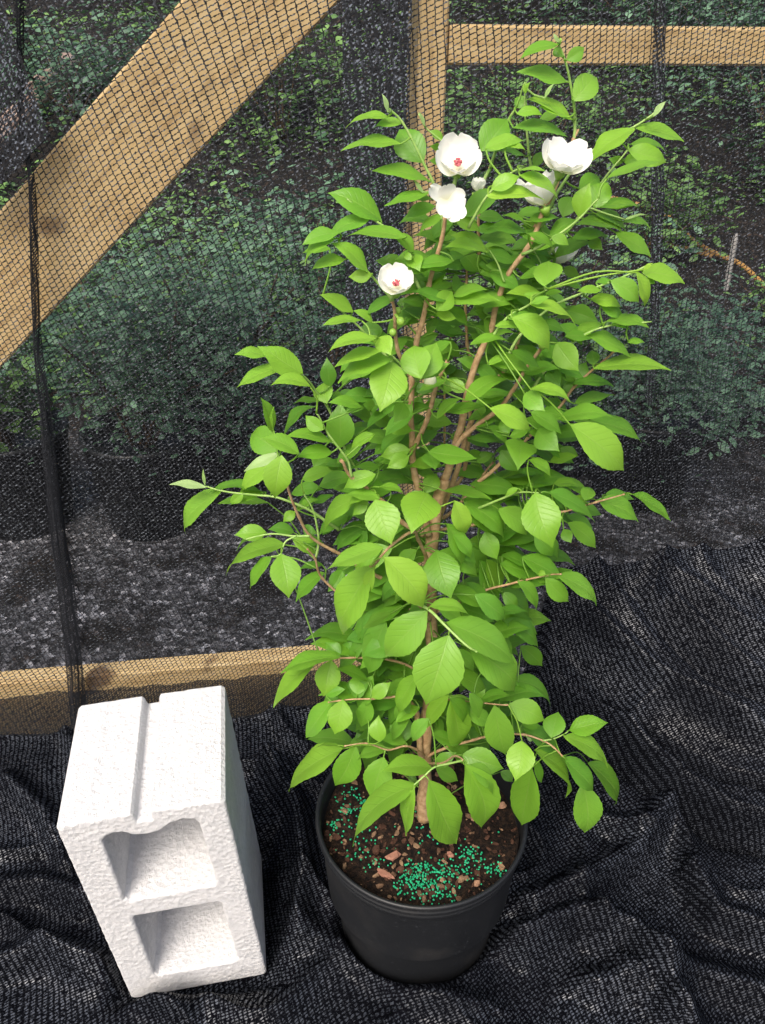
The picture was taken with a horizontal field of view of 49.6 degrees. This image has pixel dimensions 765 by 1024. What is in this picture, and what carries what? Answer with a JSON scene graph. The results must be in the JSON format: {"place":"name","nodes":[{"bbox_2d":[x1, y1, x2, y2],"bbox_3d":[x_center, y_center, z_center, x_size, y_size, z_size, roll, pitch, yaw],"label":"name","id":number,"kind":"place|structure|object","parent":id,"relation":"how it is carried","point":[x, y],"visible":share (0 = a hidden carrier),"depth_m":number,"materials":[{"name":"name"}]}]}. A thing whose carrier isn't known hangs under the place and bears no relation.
{"place":"outdoors","nodes":[
{"label":"outdoors","id":0,"kind":"place"},
{"bbox_2d":[0,0,764,689],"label":"ground","id":1,"kind":"structure","parent":0,"point":[574,554],"depth_m":2.80,"materials":[{"name":"green plant"}]},
{"bbox_2d":[0,336,73,540],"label":"potted shrub","id":2,"kind":"object","parent":1,"relation":"on","point":[21,431],"visible":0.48,"depth_m":2.15,"materials":[{"name":"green plant"}]},
{"bbox_2d":[0,52,78,151],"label":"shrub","id":3,"kind":"object","parent":1,"relation":"on","point":[53,87],"visible":0.16,"depth_m":4.76,"materials":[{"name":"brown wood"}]},
{"bbox_2d":[0,0,176,162],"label":"wild shrub","id":4,"kind":"object","parent":1,"relation":"on","point":[79,70],"visible":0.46,"depth_m":4.56,"materials":[{"name":"green plant"}]},
{"bbox_2d":[0,249,177,401],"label":"wild shrub","id":5,"kind":"object","parent":1,"relation":"on","point":[66,333],"visible":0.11,"depth_m":3.04,"materials":[{"name":"green plant"}]},
{"bbox_2d":[0,215,320,541],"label":"potted shrub","id":6,"kind":"object","parent":1,"relation":"on","point":[107,313],"visible":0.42,"depth_m":2.04,"materials":[{"name":"green plant"}]},
{"bbox_2d":[9,157,372,419],"bbox_3d":[-0.696,-0.681,2.848,1.705,1.071,1.533,1,31,0],"label":"wild shrub","id":7,"kind":"object","parent":1,"relation":"on","point":[170,207],"visible":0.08,"depth_m":2.89,"materials":[{"name":"green plant"}]},
{"bbox_2d":[0,645,387,733],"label":"bottom rail","id":8,"kind":"object","parent":1,"relation":"on","point":[277,665],"visible":0.19,"depth_m":1.59,"materials":[{"name":"brown wood"}]},
{"bbox_2d":[68,179,353,504],"bbox_3d":[-0.515,-0.424,2.236,0.747,0.821,1.018,-14,34,-23],"label":"potted shrub","id":9,"kind":"object","parent":1,"relation":"on","point":[205,252],"visible":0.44,"depth_m":2.10,"materials":[{"name":"green plant"}]},
{"bbox_2d":[138,1,375,171],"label":"wild shrub","id":10,"kind":"object","parent":1,"relation":"on","point":[291,97],"visible":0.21,"depth_m":4.39,"materials":[{"name":"green plant"}]},
{"bbox_2d":[146,153,393,337],"bbox_3d":[-0.352,-1.067,3.439,1.220,0.839,1.169,1,31,0],"label":"wild shrub","id":11,"kind":"object","parent":1,"relation":"on","point":[260,222],"visible":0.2,"depth_m":3.28,"materials":[{"name":"green plant"}]},
{"bbox_2d":[248,186,400,450],"bbox_3d":[-0.114,-0.564,2.532,0.618,0.770,0.864,1,31,0],"label":"potted shrub","id":12,"kind":"object","parent":1,"relation":"on","point":[344,286],"visible":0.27,"depth_m":2.56,"materials":[{"name":"green plant"}]},
{"bbox_2d":[0,535,764,1023],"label":"ground cloth","id":13,"kind":"object","parent":1,"relation":"on","point":[642,901],"visible":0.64,"depth_m":1.33,"materials":[{"name":"black fabric"}]},
{"bbox_2d":[57,685,265,996],"bbox_3d":[-0.291,0.473,1.172,0.198,0.419,0.190,-7,35,-6],"label":"concrete block","id":14,"kind":"object","parent":13,"relation":"on","point":[156,829],"depth_m":1.09,"materials":[{"name":"white concrete"}]},
{"bbox_2d":[315,736,527,983],"bbox_3d":[0.054,0.526,1.235,0.300,0.240,0.300,1,31,0],"label":"nursery pot","id":15,"kind":"object","parent":13,"relation":"on","point":[404,943],"visible":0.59,"depth_m":1.12,"materials":[{"name":"black plastic"}]},
{"bbox_2d":[323,751,518,904],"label":"potting soil","id":16,"kind":"structure","parent":15,"relation":"in","point":[506,822],"depth_m":1.16,"materials":[{"name":"brown soil"}]},
{"bbox_2d":[333,833,340,840],"bbox_3d":[-0.065,0.461,1.174,0.014,0.009,0.009,1,31,0],"label":"bark chip","id":17,"kind":"object","parent":16,"relation":"on","point":[336,836],"visible":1,"depth_m":1.17,"materials":[{"name":"brown wood"}]},
{"bbox_2d":[372,845,380,855],"bbox_3d":[-0.008,0.474,1.159,0.012,0.008,0.014,1,31,0],"label":"bark chip","id":18,"kind":"object","parent":16,"relation":"on","point":[376,849],"visible":1,"depth_m":1.16,"materials":[{"name":"brown wood"}]},
{"bbox_2d":[377,868,394,878],"bbox_3d":[0.005,0.489,1.118,0.028,0.009,0.010,15,34,22],"label":"bark chip","id":19,"kind":"object","parent":16,"relation":"on","point":[383,873],"visible":1,"depth_m":1.11,"materials":[{"name":"brown wood"}]},
{"bbox_2d":[385,850,400,860],"bbox_3d":[0.015,0.474,1.142,0.023,0.009,0.011,-20,37,-31],"label":"bark chip","id":20,"kind":"object","parent":16,"relation":"on","point":[394,855],"visible":1,"depth_m":1.14,"materials":[{"name":"brown wood"}]},
{"bbox_2d":[327,785,506,904],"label":"fertiliser granules","id":21,"kind":"object","parent":16,"relation":"on","point":[350,810],"visible":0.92,"depth_m":1.13,"materials":[{"name":"green plastic"}]},
{"bbox_2d":[324,751,516,904],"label":"bark mulch","id":22,"kind":"object","parent":16,"relation":"in","point":[401,869],"visible":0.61,"depth_m":1.15,"materials":[{"name":"brown wood"}]},
{"bbox_2d":[447,851,453,856],"bbox_3d":[0.095,0.475,1.150,0.011,0.008,0.010,1,31,0],"label":"bark chip","id":23,"kind":"object","parent":16,"relation":"on","point":[450,854],"visible":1,"depth_m":1.15,"materials":[{"name":"brown wood"}]},
{"bbox_2d":[474,880,480,886],"bbox_3d":[0.127,0.500,1.114,0.012,0.008,0.010,1,31,0],"label":"bark chip","id":24,"kind":"object","parent":16,"relation":"on","point":[477,883],"visible":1,"depth_m":1.11,"materials":[{"name":"brown wood"}]},
{"bbox_2d":[498,801,506,808],"bbox_3d":[0.177,0.433,1.221,0.014,0.008,0.010,1,31,0],"label":"bark chip","id":25,"kind":"object","parent":16,"relation":"on","point":[502,805],"visible":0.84,"depth_m":1.22,"materials":[{"name":"brown wood"}]},
{"bbox_2d":[169,33,684,846],"bbox_3d":[0.080,0.091,0.914,0.600,1.074,0.342,1,31,0],"label":"flowering shrub","id":26,"kind":"object","parent":15,"relation":"in","point":[383,587],"visible":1,"depth_m":0.82,"materials":[{"name":"green plant"}]},
{"bbox_2d":[0,0,764,372],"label":"ground cover","id":27,"kind":"object","parent":1,"relation":"on","point":[148,220],"visible":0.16,"depth_m":4.67,"materials":[{"name":"green plant"}]},
{"bbox_2d":[296,83,546,242],"bbox_3d":[0.134,-1.602,3.889,1.090,0.733,1.002,-10,33,-17],"label":"wild shrub","id":28,"kind":"object","parent":1,"relation":"on","point":[444,177],"visible":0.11,"depth_m":3.86,"materials":[{"name":"green plant"}]},
{"bbox_2d":[399,0,449,609],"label":"fence post","id":29,"kind":"object","parent":1,"relation":"on","point":[426,54],"visible":0.14,"depth_m":1.13,"materials":[{"name":"brown wood"}]},
{"bbox_2d":[0,0,339,367],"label":"diagonal brace","id":30,"kind":"object","parent":29,"relation":"attached to","point":[96,142],"visible":0.75,"depth_m":1.10,"materials":[{"name":"brown wood"}]},
{"bbox_2d":[0,0,764,733],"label":"shade net","id":31,"kind":"object","parent":29,"relation":"attached to","point":[332,558],"visible":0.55,"depth_m":1.23,"materials":[{"name":"black fabric"}]},
{"bbox_2d":[0,0,47,183],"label":"net flap","id":32,"kind":"object","parent":31,"relation":"hanging from","point":[7,88],"visible":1,"depth_m":1.03,"materials":[{"name":"black fabric"}]},
{"bbox_2d":[15,0,86,729],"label":"net fold","id":33,"kind":"object","parent":31,"relation":"hanging from","point":[44,385],"visible":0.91,"depth_m":1.31,"materials":[{"name":"black fabric"}]},
{"bbox_2d":[0,670,390,735],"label":"net hem","id":34,"kind":"object","parent":31,"relation":"attached to","point":[263,707],"visible":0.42,"depth_m":1.57,"materials":[{"name":"black fabric"}]},
{"bbox_2d":[342,0,411,535],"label":"net overlap","id":35,"kind":"object","parent":31,"relation":"attached to","point":[373,84],"visible":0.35,"depth_m":1.11,"materials":[{"name":"black fabric"}]},
{"bbox_2d":[646,0,665,405],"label":"net fold","id":36,"kind":"object","parent":31,"relation":"hanging from","point":[655,77],"visible":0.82,"depth_m":1.21,"materials":[{"name":"black fabric"}]},
{"bbox_2d":[447,24,764,65],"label":"top rail","id":37,"kind":"object","parent":29,"relation":"attached to","point":[526,45],"visible":0.72,"depth_m":1.13,"materials":[{"name":"brown wood"}]},
{"bbox_2d":[327,1,718,208],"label":"wild shrub","id":38,"kind":"object","parent":1,"relation":"on","point":[531,135],"visible":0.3,"depth_m":4.04,"materials":[{"name":"green plant"}]},
{"bbox_2d":[457,229,703,477],"bbox_3d":[0.503,-0.430,2.379,0.807,0.698,0.700,-21,37,-31],"label":"shrub","id":39,"kind":"object","parent":1,"relation":"on","point":[584,356],"visible":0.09,"depth_m":2.36,"materials":[{"name":"green plant"}]},
{"bbox_2d":[450,0,764,105],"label":"wild shrub","id":40,"kind":"object","parent":1,"relation":"on","point":[669,12],"visible":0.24,"depth_m":5.03,"materials":[{"name":"green plant"}]},
{"bbox_2d":[463,183,764,512],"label":"shrub","id":41,"kind":"object","parent":1,"relation":"on","point":[672,421],"visible":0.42,"depth_m":2.19,"materials":[{"name":"green plant"}]},
{"bbox_2d":[550,0,763,26],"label":"wild shrub","id":42,"kind":"object","parent":1,"relation":"on","point":[688,13],"visible":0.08,"depth_m":5.25,"materials":[{"name":"green plant"}]},
{"bbox_2d":[562,0,764,203],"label":"wild shrub","id":43,"kind":"object","parent":1,"relation":"on","point":[732,72],"visible":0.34,"depth_m":4.37,"materials":[{"name":"green plant"}]},
{"bbox_2d":[589,127,753,279],"bbox_3d":[1.265,-1.355,3.789,0.905,0.695,0.803,-17,36,-27],"label":"wild shrub","id":44,"kind":"object","parent":1,"relation":"on","point":[677,206],"visible":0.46,"depth_m":3.71,"materials":[{"name":"green plant"}]},
{"bbox_2d":[649,237,712,258],"bbox_3d":[1.417,-1.273,3.934,0.304,0.082,0.150,10,32,15],"label":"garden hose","id":45,"kind":"object","parent":1,"relation":"on","point":[707,254],"visible":0.2,"depth_m":3.88,"materials":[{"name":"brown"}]},
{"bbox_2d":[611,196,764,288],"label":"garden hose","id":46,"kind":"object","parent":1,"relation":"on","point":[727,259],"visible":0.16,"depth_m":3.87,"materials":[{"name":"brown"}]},
{"bbox_2d":[628,280,764,444],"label":"wild shrub","id":47,"kind":"object","parent":1,"relation":"on","point":[739,350],"visible":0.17,"depth_m":2.67,"materials":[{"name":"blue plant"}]},
{"bbox_2d":[697,75,764,172],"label":"wild shrub","id":48,"kind":"object","parent":1,"relation":"on","point":[759,123],"visible":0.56,"depth_m":4.16,"materials":[{"name":"green plant"}]},
{"bbox_2d":[724,232,737,290],"bbox_3d":[1.519,-1.088,3.605,0.031,0.251,0.026,-7,32,-13],"label":"marker stake","id":49,"kind":"object","parent":1,"relation":"on","point":[730,257],"visible":0.59,"depth_m":3.60,"materials":[{"name":"grey plastic"}]},
{"bbox_2d":[718,91,764,181],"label":"wild shrub","id":50,"kind":"object","parent":1,"relation":"on","point":[732,144],"visible":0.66,"depth_m":4.12,"materials":[{"name":"green plant"}]},
{"bbox_2d":[724,264,764,331],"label":"wild shrub","id":51,"kind":"object","parent":1,"relation":"on","point":[757,292],"visible":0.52,"depth_m":3.44,"materials":[{"name":"green plant"}]},
{"bbox_2d":[728,321,762,357],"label":"wild shrub","id":52,"kind":"object","parent":1,"relation":"on","point":[752,338],"visible":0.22,"depth_m":3.15,"materials":[{"name":"green plant"}]}
]}

